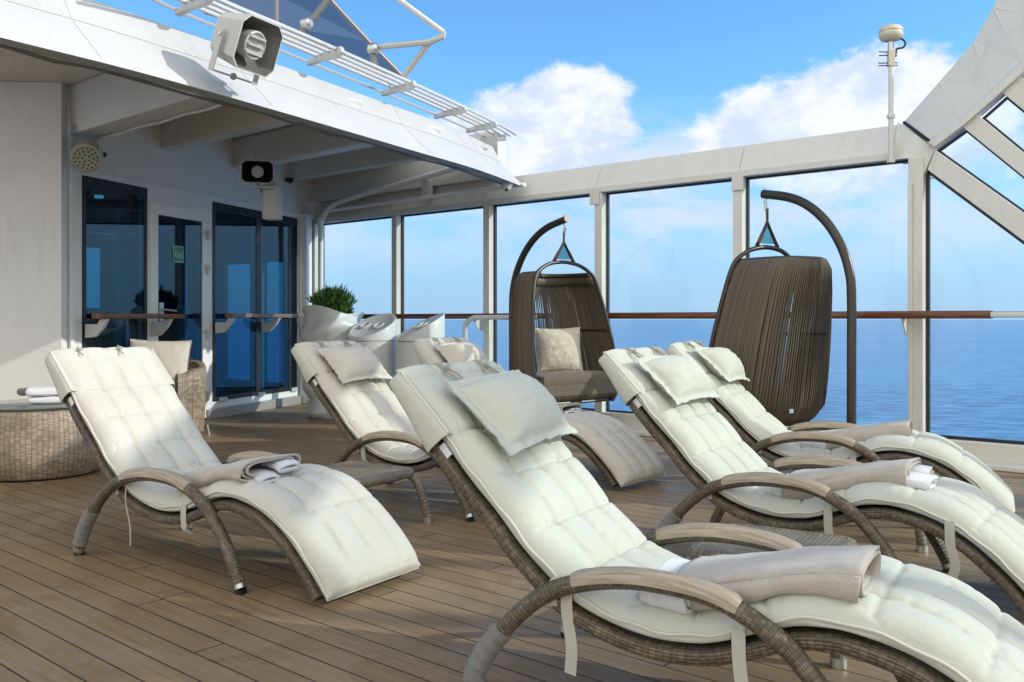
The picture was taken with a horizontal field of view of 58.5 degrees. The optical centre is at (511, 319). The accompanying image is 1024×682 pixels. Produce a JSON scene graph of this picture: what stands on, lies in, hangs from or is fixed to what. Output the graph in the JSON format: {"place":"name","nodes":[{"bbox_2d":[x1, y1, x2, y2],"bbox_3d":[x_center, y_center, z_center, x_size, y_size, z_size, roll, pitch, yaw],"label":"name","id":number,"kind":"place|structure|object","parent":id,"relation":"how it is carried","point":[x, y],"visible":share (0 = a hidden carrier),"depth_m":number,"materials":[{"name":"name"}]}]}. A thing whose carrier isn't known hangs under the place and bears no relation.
{"place":"outdoors","nodes":[
{"label":"outdoors","id":0,"kind":"place"},
{"bbox_2d":[0,403,1023,681],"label":"deck","id":1,"kind":"structure","parent":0,"point":[158,603],"depth_m":3.60,"materials":[{"name":"brown wood"}]},
{"bbox_2d":[0,400,99,481],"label":"drum table","id":2,"kind":"object","parent":1,"relation":"on","point":[39,442],"visible":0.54,"depth_m":6.19,"materials":[{"name":"wicker"}]},
{"bbox_2d":[27,395,61,403],"bbox_3d":[-3.280,0.570,6.500,0.251,0.055,0.205,0,0,-9],"label":"towel","id":3,"kind":"object","parent":2,"relation":"on","point":[44,400],"visible":0.67,"depth_m":6.41,"materials":[{"name":"white fabric"}]},
{"bbox_2d":[17,387,27,395],"bbox_3d":[-3.450,0.513,6.530,0.070,0.056,0.152,0,0,21],"label":"towel","id":4,"kind":"object","parent":3,"relation":"on","point":[20,391],"visible":0.33,"depth_m":6.46,"materials":[{"name":"grey fabric"}]},
{"bbox_2d":[25,387,57,396],"bbox_3d":[-3.320,0.508,6.480,0.222,0.065,0.172,0,0,-23],"label":"towel","id":5,"kind":"object","parent":3,"relation":"on","point":[39,391],"visible":0.87,"depth_m":6.41,"materials":[{"name":"white fabric"}]},
{"bbox_2d":[175,359,209,434],"bbox_3d":[-3.275,0.744,8.565,0.728,0.719,0.617,0,0,20],"label":"wicker armchair","id":6,"kind":"object","parent":1,"relation":"on","point":[190,387],"visible":0.34,"depth_m":8.47,"materials":[{"name":"beige wicker"}]},
{"bbox_2d":[130,339,191,389],"bbox_3d":[-3.251,0.419,8.420,0.548,0.481,0.226,0,0,0],"label":"throw pillow","id":7,"kind":"object","parent":6,"relation":"on","point":[173,356],"visible":0.45,"depth_m":8.41,"materials":[{"name":"beige fabric"}]},
{"bbox_2d":[45,345,420,601],"bbox_3d":[-1.331,0.618,4.184,1.924,0.974,0.668,0,0,33],"label":"sun lounger","id":8,"kind":"object","parent":1,"relation":"on","point":[333,534],"visible":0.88,"depth_m":3.99,"materials":[{"name":"white fabric"}]},
{"bbox_2d":[177,453,300,490],"bbox_3d":[-1.189,0.677,3.994,0.551,0.197,0.345,0,0,39],"label":"towel","id":9,"kind":"object","parent":8,"relation":"on","point":[262,469],"visible":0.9,"depth_m":3.85,"materials":[{"name":"beige fabric"}]},
{"bbox_2d":[0,0,525,419],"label":"deckhouse","id":10,"kind":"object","parent":1,"relation":"on","point":[170,116],"visible":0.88,"depth_m":8.53,"materials":[{"name":"paint"}]},
{"bbox_2d":[69,123,106,171],"bbox_3d":[-3.754,-1.510,8.076,0.308,0.432,0.338,0,0,0],"label":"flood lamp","id":11,"kind":"object","parent":10,"relation":"attached to","point":[85,155],"visible":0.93,"depth_m":8.00,"materials":[{"name":"beige metal"}]},
{"bbox_2d":[82,175,147,347],"bbox_3d":[-3.782,-0.198,8.719,0.030,2.223,0.867,0,0,17],"label":"window","id":12,"kind":"structure","parent":10,"relation":"in","point":[114,214],"depth_m":8.69,"materials":[{"name":"blue glass"}]},
{"bbox_2d":[85,313,184,337],"bbox_3d":[-3.615,0.056,8.752,0.246,0.224,1.187,0,0,17],"label":"wall handrail","id":13,"kind":"object","parent":10,"relation":"attached to","point":[93,330],"depth_m":8.52,"materials":[{"name":"brown wood"}]},
{"bbox_2d":[150,201,209,417],"bbox_3d":[-3.485,-0.056,9.626,0.140,2.271,0.957,0,0,17],"label":"door","id":14,"kind":"structure","parent":10,"relation":"in","point":[175,287],"depth_m":9.66,"materials":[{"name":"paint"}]},
{"bbox_2d":[173,246,183,262],"bbox_3d":[-3.495,-0.682,9.582,0.011,0.170,0.170,0,0,17],"label":"exit sign","id":15,"kind":"object","parent":14,"relation":"attached to","point":[178,253],"visible":1,"depth_m":9.58,"materials":[{"name":"green paint"}]},
{"bbox_2d":[208,12,282,84],"bbox_3d":[-1.670,-1.685,5.659,0.421,0.388,0.414,0,0,17],"label":"horn loudspeaker","id":16,"kind":"object","parent":10,"relation":"attached to","point":[251,43],"visible":1,"depth_m":5.60,"materials":[{"name":"grey plastic"}]},
{"bbox_2d":[212,202,297,401],"bbox_3d":[-3.068,-0.198,11.022,0.030,2.223,1.804,0,0,17],"label":"window","id":17,"kind":"structure","parent":10,"relation":"in","point":[255,259],"depth_m":10.90,"materials":[{"name":"blue glass"}]},
{"bbox_2d":[238,138,276,187],"bbox_3d":[-2.419,-1.516,8.789,0.350,0.530,0.461,0,0,0],"label":"horn loudspeaker","id":18,"kind":"object","parent":10,"relation":"attached to","point":[256,171],"visible":1,"depth_m":8.68,"materials":[{"name":"grey plastic"}]},
{"bbox_2d":[215,313,304,332],"bbox_3d":[-2.952,0.044,10.888,0.246,0.224,1.645,0,0,17],"label":"wall handrail","id":19,"kind":"object","parent":10,"relation":"attached to","point":[222,327],"depth_m":10.53,"materials":[{"name":"brown wood"}]},
{"bbox_2d":[260,181,282,220],"bbox_3d":[-2.364,-1.205,9.034,0.236,0.472,0.462,0,0,-22],"label":"box loudspeaker","id":20,"kind":"object","parent":10,"relation":"attached to","point":[271,204],"visible":0.81,"depth_m":8.84,"materials":[{"name":"grey plastic"}]},
{"bbox_2d":[285,178,292,182],"bbox_3d":[-2.822,-1.754,11.573,0.090,0.079,0.099,0,0,0],"label":"sensor box","id":21,"kind":"object","parent":10,"relation":"attached to","point":[289,180],"visible":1,"depth_m":11.56,"materials":[{"name":"black plastic"}]},
{"bbox_2d":[152,0,516,136],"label":"fascia rack","id":22,"kind":"object","parent":10,"relation":"attached to","point":[332,53],"visible":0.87,"depth_m":7.43,"materials":[{"name":"white metal"}]},
{"bbox_2d":[274,0,407,78],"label":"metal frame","id":23,"kind":"object","parent":10,"relation":"on","point":[373,49],"visible":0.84,"depth_m":7.88,"materials":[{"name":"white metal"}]},
{"bbox_2d":[378,0,446,77],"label":"outrigger rail","id":24,"kind":"object","parent":23,"relation":"attached to","point":[426,44],"visible":0.97,"depth_m":7.82,"materials":[{"name":"white metal"}]},
{"bbox_2d":[500,183,512,191],"bbox_3d":[-0.057,-1.382,9.505,0.130,0.108,0.130,0,0,0],"label":"dome camera","id":25,"kind":"object","parent":10,"relation":"attached to","point":[506,187],"visible":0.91,"depth_m":9.46,"materials":[{"name":"white paint"}]},
{"bbox_2d":[299,283,363,418],"bbox_3d":[-2.041,0.323,10.354,0.724,1.553,0.728,0,0,0],"label":"planter","id":26,"kind":"object","parent":1,"relation":"on","point":[329,315],"visible":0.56,"depth_m":10.12,"materials":[{"name":"white ceramic"}]},
{"bbox_2d":[348,313,395,391],"bbox_3d":[-1.523,0.516,9.950,0.524,1.169,0.524,0,0,0],"label":"waste bin","id":27,"kind":"object","parent":1,"relation":"on","point":[376,334],"visible":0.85,"depth_m":9.81,"materials":[{"name":"white plastic"}]},
{"bbox_2d":[323,461,432,523],"bbox_3d":[-0.850,0.950,4.870,0.622,0.302,0.622,0,0,34],"label":"side table","id":28,"kind":"object","parent":1,"relation":"on","point":[366,474],"visible":0.48,"depth_m":4.91,"materials":[{"name":"beige wicker"}]},
{"bbox_2d":[291,340,474,521],"bbox_3d":[-0.461,0.622,5.500,1.925,0.967,0.668,0,0,34],"label":"sun lounger","id":29,"kind":"object","parent":1,"relation":"on","point":[357,398],"visible":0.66,"depth_m":5.68,"materials":[{"name":"white fabric"}]},
{"bbox_2d":[395,313,444,374],"bbox_3d":[-0.979,0.516,9.750,0.524,1.169,0.524,0,0,0],"label":"waste bin","id":30,"kind":"object","parent":1,"relation":"on","point":[405,352],"visible":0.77,"depth_m":9.55,"materials":[{"name":"white plastic"}]},
{"bbox_2d":[463,315,536,339],"bbox_3d":[-0.138,0.517,9.707,1.047,1.127,0.052,0,0,41],"label":"grab rail","id":31,"kind":"object","parent":1,"relation":"on","point":[480,317],"visible":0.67,"depth_m":9.86,"materials":[{"name":"white metal"}]},
{"bbox_2d":[412,337,665,487],"bbox_3d":[0.148,0.622,6.605,1.926,0.967,0.664,0,0,39],"label":"sun lounger","id":32,"kind":"object","parent":1,"relation":"on","point":[617,452],"visible":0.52,"depth_m":6.10,"materials":[{"name":"white fabric"}]},
{"bbox_2d":[559,402,581,412],"bbox_3d":[0.280,0.681,6.527,0.438,0.190,0.337,0,0,39],"label":"towel","id":33,"kind":"object","parent":32,"relation":"on","point":[575,407],"visible":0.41,"depth_m":6.42,"materials":[{"name":"beige fabric"}]},
{"bbox_2d":[509,214,617,404],"bbox_3d":[0.321,0.072,8.479,1.092,2.054,1.074,0,0,-40],"label":"hanging chair","id":34,"kind":"object","parent":1,"relation":"on","point":[573,300],"visible":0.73,"depth_m":8.51,"materials":[{"name":"brown wicker"}]},
{"bbox_2d":[535,327,582,371],"bbox_3d":[0.429,0.279,8.341,0.437,0.421,0.177,0,0,-13],"label":"throw pillow","id":35,"kind":"object","parent":34,"relation":"on","point":[558,349],"visible":0.98,"depth_m":8.29,"materials":[{"name":"beige fabric"}]},
{"bbox_2d":[309,0,1023,473],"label":"glass windscreen","id":36,"kind":"object","parent":1,"relation":"on","point":[979,80],"visible":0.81,"depth_m":7.41,"materials":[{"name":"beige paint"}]},
{"bbox_2d":[362,310,1023,334],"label":"handrail","id":37,"kind":"object","parent":36,"relation":"attached to","point":[904,316],"visible":0.44,"depth_m":7.24,"materials":[{"name":"brown wood"}]},
{"bbox_2d":[878,24,905,162],"bbox_3d":[2.981,-1.773,7.191,0.183,1.082,0.183,0,0,-32],"label":"satellite antenna","id":38,"kind":"object","parent":36,"relation":"attached to","point":[890,34],"visible":1,"depth_m":7.17,"materials":[{"name":"beige paint"}]},
{"bbox_2d":[389,360,1023,681],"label":"sun lounger","id":39,"kind":"object","parent":1,"relation":"on","point":[581,551],"visible":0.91,"depth_m":2.51,"materials":[{"name":"white fabric"}]},
{"bbox_2d":[639,545,880,613],"bbox_3d":[0.647,0.672,2.401,0.576,0.209,0.321,0,0,31],"label":"towel","id":40,"kind":"object","parent":39,"relation":"on","point":[838,572],"visible":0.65,"depth_m":2.29,"materials":[{"name":"beige fabric"}]},
{"bbox_2d":[684,523,857,669],"bbox_3d":[0.940,0.950,3.285,0.622,0.302,0.622,0,0,32],"label":"side table","id":41,"kind":"object","parent":1,"relation":"on","point":[803,539],"visible":0.3,"depth_m":3.26,"materials":[{"name":"beige wicker"}]},
{"bbox_2d":[709,187,856,425],"bbox_3d":[1.964,0.072,6.399,0.939,2.054,1.074,0,0,-31],"label":"hanging chair","id":42,"kind":"object","parent":1,"relation":"on","point":[757,294],"visible":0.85,"depth_m":6.24,"materials":[{"name":"brown wicker"}]},
{"bbox_2d":[598,346,1023,614],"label":"sun lounger","id":43,"kind":"object","parent":1,"relation":"on","point":[721,465],"visible":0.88,"depth_m":3.93,"materials":[{"name":"white fabric"}]},
{"bbox_2d":[771,457,936,499],"bbox_3d":[1.440,0.670,3.842,0.636,0.213,0.280,0,0,38],"label":"towel","id":44,"kind":"object","parent":43,"relation":"on","point":[914,473],"visible":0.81,"depth_m":3.73,"materials":[{"name":"beige fabric"}]},
{"bbox_2d":[666,340,1014,512],"bbox_3d":[1.928,0.622,5.501,1.927,0.967,0.668,0,0,28],"label":"sun lounger","id":45,"kind":"object","parent":1,"relation":"on","point":[759,429],"visible":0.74,"depth_m":5.35,"materials":[{"name":"white fabric"}]},
{"bbox_2d":[801,420,912,449],"bbox_3d":[2.022,0.676,5.368,0.597,0.201,0.238,0,0,28],"label":"towel","id":46,"kind":"object","parent":45,"relation":"on","point":[865,432],"visible":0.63,"depth_m":5.26,"materials":[{"name":"beige fabric"}]},
{"bbox_2d":[93,0,1023,319],"label":"sky","id":47,"kind":"structure","parent":0,"point":[579,83],"materials":[{"name":"blue"}]},
{"bbox_2d":[359,320,1023,440],"bbox_3d":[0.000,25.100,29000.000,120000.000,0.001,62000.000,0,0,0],"label":"sea","id":48,"kind":"structure","parent":0,"point":[977,378],"depth_m":497.26,"materials":[{"name":"liquid"}]},
{"bbox_2d":[914,527,928,552],"bbox_3d":[1.860,0.950,4.720,0.622,0.302,0.622,0,0,33],"label":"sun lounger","id":49,"kind":"object","parent":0,"point":[922,546],"visible":0.03,"depth_m":4.32,"materials":[{"name":"beige wicker"}]}
]}

